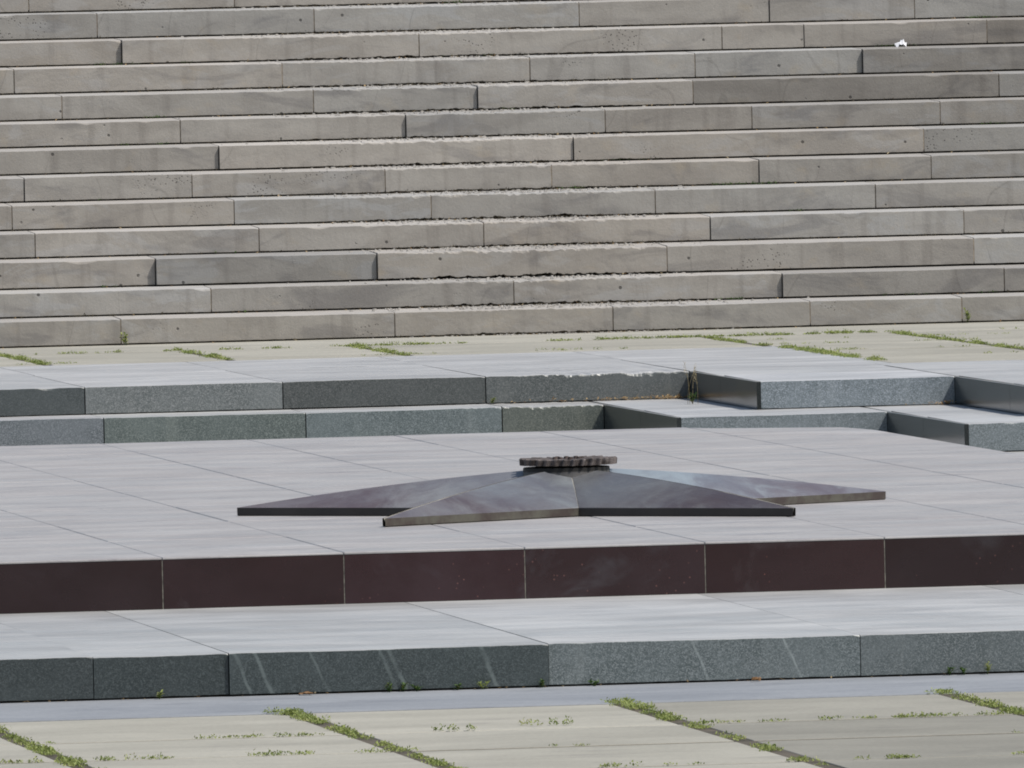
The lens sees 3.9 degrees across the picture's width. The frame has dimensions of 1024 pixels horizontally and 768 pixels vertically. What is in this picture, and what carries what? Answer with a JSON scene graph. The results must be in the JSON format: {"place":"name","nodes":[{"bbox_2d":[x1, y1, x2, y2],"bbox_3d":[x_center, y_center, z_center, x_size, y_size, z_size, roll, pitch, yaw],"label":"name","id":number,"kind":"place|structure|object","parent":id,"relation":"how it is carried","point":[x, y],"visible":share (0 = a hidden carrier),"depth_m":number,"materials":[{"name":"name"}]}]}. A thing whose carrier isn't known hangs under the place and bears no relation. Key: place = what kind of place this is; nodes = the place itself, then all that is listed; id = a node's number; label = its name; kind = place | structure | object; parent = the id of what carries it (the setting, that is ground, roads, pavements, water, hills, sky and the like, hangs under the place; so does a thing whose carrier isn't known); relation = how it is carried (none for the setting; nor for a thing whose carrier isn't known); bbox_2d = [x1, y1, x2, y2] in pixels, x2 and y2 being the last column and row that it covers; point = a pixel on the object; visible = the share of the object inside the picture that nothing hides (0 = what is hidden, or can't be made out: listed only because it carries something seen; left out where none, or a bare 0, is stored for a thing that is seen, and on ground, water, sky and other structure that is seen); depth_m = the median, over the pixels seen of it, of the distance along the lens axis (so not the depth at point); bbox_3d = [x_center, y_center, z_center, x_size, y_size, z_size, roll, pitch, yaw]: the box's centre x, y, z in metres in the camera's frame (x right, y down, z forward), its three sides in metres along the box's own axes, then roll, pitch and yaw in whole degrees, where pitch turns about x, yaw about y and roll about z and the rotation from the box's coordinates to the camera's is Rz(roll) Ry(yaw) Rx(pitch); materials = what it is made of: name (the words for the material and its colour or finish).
{"place":"outdoors","nodes":[
{"label":"outdoors","id":0,"kind":"place"},
{"bbox_2d":[0,691,1023,767],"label":"pavement","id":1,"kind":"structure","parent":0,"point":[603,731],"depth_m":51.76,"materials":[{"name":"beige concrete"}]},
{"bbox_2d":[0,687,1023,767],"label":"pavement weeds","id":2,"kind":"object","parent":1,"relation":"on","point":[43,749],"visible":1,"depth_m":52.27,"materials":[{"name":"green plant"}]},
{"bbox_2d":[0,694,1023,767],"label":"soil","id":3,"kind":"structure","parent":0,"point":[372,741],"depth_m":51.46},
{"bbox_2d":[683,362,697,403],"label":"dry grass","id":4,"kind":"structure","parent":0,"point":[691,398],"depth_m":78.36,"materials":[{"name":"plant"}]},
{"label":"ground","id":5,"kind":"structure","parent":0,"visible":0},
{"bbox_2d":[0,450,1023,702],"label":"granite step","id":6,"kind":"object","parent":5,"relation":"on","point":[196,652],"visible":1,"depth_m":55.46,"materials":[{"name":"grey stone"}]},
{"bbox_2d":[0,427,1023,613],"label":"memorial platform","id":7,"kind":"structure","parent":6,"relation":"on","point":[124,526],"depth_m":60.78,"materials":[{"name":"grey stone"}]},
{"bbox_2d":[237,468,885,526],"bbox_3d":[0.253,0.430,62.594,2.681,0.182,2.617,-2,2,-8],"label":"star monument","id":8,"kind":"object","parent":7,"relation":"on","point":[515,495],"visible":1,"depth_m":62.09,"materials":[{"name":"metal"}]},
{"bbox_2d":[519,455,616,477],"bbox_3d":[0.232,0.366,62.489,0.404,0.136,0.404,-2,2,-8],"label":"flame burner","id":9,"kind":"object","parent":8,"relation":"on","point":[571,467],"visible":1,"depth_m":62.34,"materials":[{"name":"metal"}]},
{"bbox_2d":[0,377,1023,450],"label":"granite step","id":10,"kind":"object","parent":6,"relation":"on","point":[991,429],"visible":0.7,"depth_m":78.36,"materials":[{"name":"grey stone"}]},
{"bbox_2d":[0,346,1023,415],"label":"granite step","id":11,"kind":"object","parent":10,"relation":"on","point":[765,377],"visible":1,"depth_m":79.14,"materials":[{"name":"grey stone"}]},
{"bbox_2d":[0,321,1023,366],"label":"terrace pavement","id":12,"kind":"structure","parent":10,"relation":"on","point":[894,348],"depth_m":84.89,"materials":[{"name":"grey concrete"}]},
{"bbox_2d":[119,332,127,344],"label":"weed","id":13,"kind":"object","parent":12,"relation":"on","point":[124,338],"visible":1,"depth_m":86.89,"materials":[{"name":"green plant"}]},
{"bbox_2d":[0,0,1023,347],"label":"stone staircase","id":14,"kind":"structure","parent":12,"relation":"on","point":[794,128],"depth_m":89.22,"materials":[{"name":"grey stone"}]},
{"bbox_2d":[178,0,809,338],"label":"stone crumbs","id":15,"kind":"object","parent":14,"relation":"on","point":[528,218],"visible":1,"depth_m":88.90,"materials":[{"name":"grey stone"}]},
{"bbox_2d":[2,2,1011,348],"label":"leaf litter","id":16,"kind":"object","parent":14,"relation":"on","point":[466,218],"visible":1,"depth_m":89.17,"materials":[{"name":"brown plant"}]},
{"bbox_2d":[0,0,1023,347],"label":"stair moss","id":17,"kind":"object","parent":14,"relation":"on","point":[490,162],"visible":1,"depth_m":89.27,"materials":[{"name":"green plant"}]},
{"bbox_2d":[94,0,1023,312],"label":"stair weeds","id":18,"kind":"object","parent":14,"relation":"on","point":[600,160],"visible":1,"depth_m":89.43,"materials":[{"name":"green plant"}]},
{"bbox_2d":[894,39,906,46],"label":"paper scrap","id":19,"kind":"object","parent":14,"relation":"on","point":[901,42],"visible":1,"depth_m":91.11,"materials":[{"name":"white paper"}]},
{"bbox_2d":[0,327,1023,364],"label":"grass","id":20,"kind":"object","parent":12,"relation":"on","point":[404,353],"visible":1,"depth_m":84.76,"materials":[{"name":"green plant"}]},
{"bbox_2d":[5,335,1023,365],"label":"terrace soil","id":21,"kind":"structure","parent":12,"relation":"on","point":[408,355],"depth_m":83.98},
{"bbox_2d":[963,307,969,322],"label":"weed","id":22,"kind":"object","parent":12,"relation":"on","point":[968,317],"visible":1,"depth_m":87.60,"materials":[{"name":"green plant"}]},
{"bbox_2d":[0,672,1023,722],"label":"pavement edging","id":23,"kind":"object","parent":5,"relation":"on","point":[171,707],"visible":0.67,"depth_m":54.55,"materials":[{"name":"grey stone"}]},
{"bbox_2d":[157,689,163,698],"bbox_3d":[-1.270,1.121,54.977,0.035,0.036,0.029,-2,2,-8],"label":"weed","id":24,"kind":"object","parent":23,"relation":"on","point":[159,694],"visible":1,"depth_m":54.98,"materials":[{"name":"green plant"}]},
{"bbox_2d":[299,691,312,694],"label":"dry leaf","id":25,"kind":"object","parent":23,"relation":"on","point":[306,692],"visible":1,"depth_m":55.01,"materials":[{"name":"brown plant"}]},
{"bbox_2d":[384,682,391,691],"bbox_3d":[-0.446,1.097,55.096,0.038,0.040,0.034,-2,2,-8],"label":"weed","id":26,"kind":"object","parent":23,"relation":"on","point":[389,687],"visible":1,"depth_m":55.10,"materials":[{"name":"green plant"}]},
{"bbox_2d":[400,681,408,690],"bbox_3d":[-0.389,1.096,55.114,0.036,0.039,0.031,-1,2,13],"label":"weed","id":27,"kind":"object","parent":23,"relation":"on","point":[404,686],"visible":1,"depth_m":55.11,"materials":[{"name":"green plant"}]},
{"bbox_2d":[410,684,421,690],"bbox_3d":[-0.347,1.099,55.112,0.065,0.030,0.032,-2,2,-8],"label":"weed","id":28,"kind":"object","parent":23,"relation":"on","point":[417,688],"visible":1,"depth_m":55.11,"materials":[{"name":"green plant"}]},
{"bbox_2d":[476,680,490,688],"bbox_3d":[-0.105,1.091,55.150,0.054,0.033,0.033,-2,2,-8],"label":"weed","id":29,"kind":"object","parent":23,"relation":"on","point":[486,682],"visible":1,"depth_m":55.15,"materials":[{"name":"green plant"}]},
{"bbox_2d":[24,394,956,701],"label":"fallen leaves","id":30,"kind":"object","parent":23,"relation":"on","point":[634,398],"visible":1,"depth_m":79.22,"materials":[{"name":"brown plant"}]},
{"bbox_2d":[538,678,543,687],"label":"weed","id":31,"kind":"object","parent":23,"relation":"on","point":[541,682],"visible":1,"depth_m":55.18,"materials":[{"name":"green plant"}]},
{"bbox_2d":[587,678,598,685],"bbox_3d":[0.297,1.085,55.215,0.042,0.037,0.032,0,2,26],"label":"weed","id":32,"kind":"object","parent":23,"relation":"on","point":[594,683],"visible":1,"depth_m":55.21,"materials":[{"name":"green plant"}]},
{"bbox_2d":[751,677,760,680],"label":"dry leaf","id":33,"kind":"object","parent":23,"relation":"on","point":[756,678],"visible":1,"depth_m":55.26,"materials":[{"name":"brown plant"}]},
{"bbox_2d":[947,666,955,674],"bbox_3d":[1.597,1.044,55.406,0.040,0.035,0.034,-2,2,-29],"label":"weed","id":34,"kind":"object","parent":23,"relation":"on","point":[949,669],"visible":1,"depth_m":55.40,"materials":[{"name":"green plant"}]},
{"bbox_2d":[959,667,965,674],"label":"weed","id":35,"kind":"object","parent":23,"relation":"on","point":[963,670],"visible":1,"depth_m":55.41,"materials":[{"name":"green plant"}]},
{"bbox_2d":[983,661,991,673],"bbox_3d":[1.732,1.033,55.420,0.034,0.050,0.036,-1,2,10],"label":"weed","id":36,"kind":"object","parent":23,"relation":"on","point":[987,669],"visible":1,"depth_m":55.42,"materials":[{"name":"green plant"}]}
]}

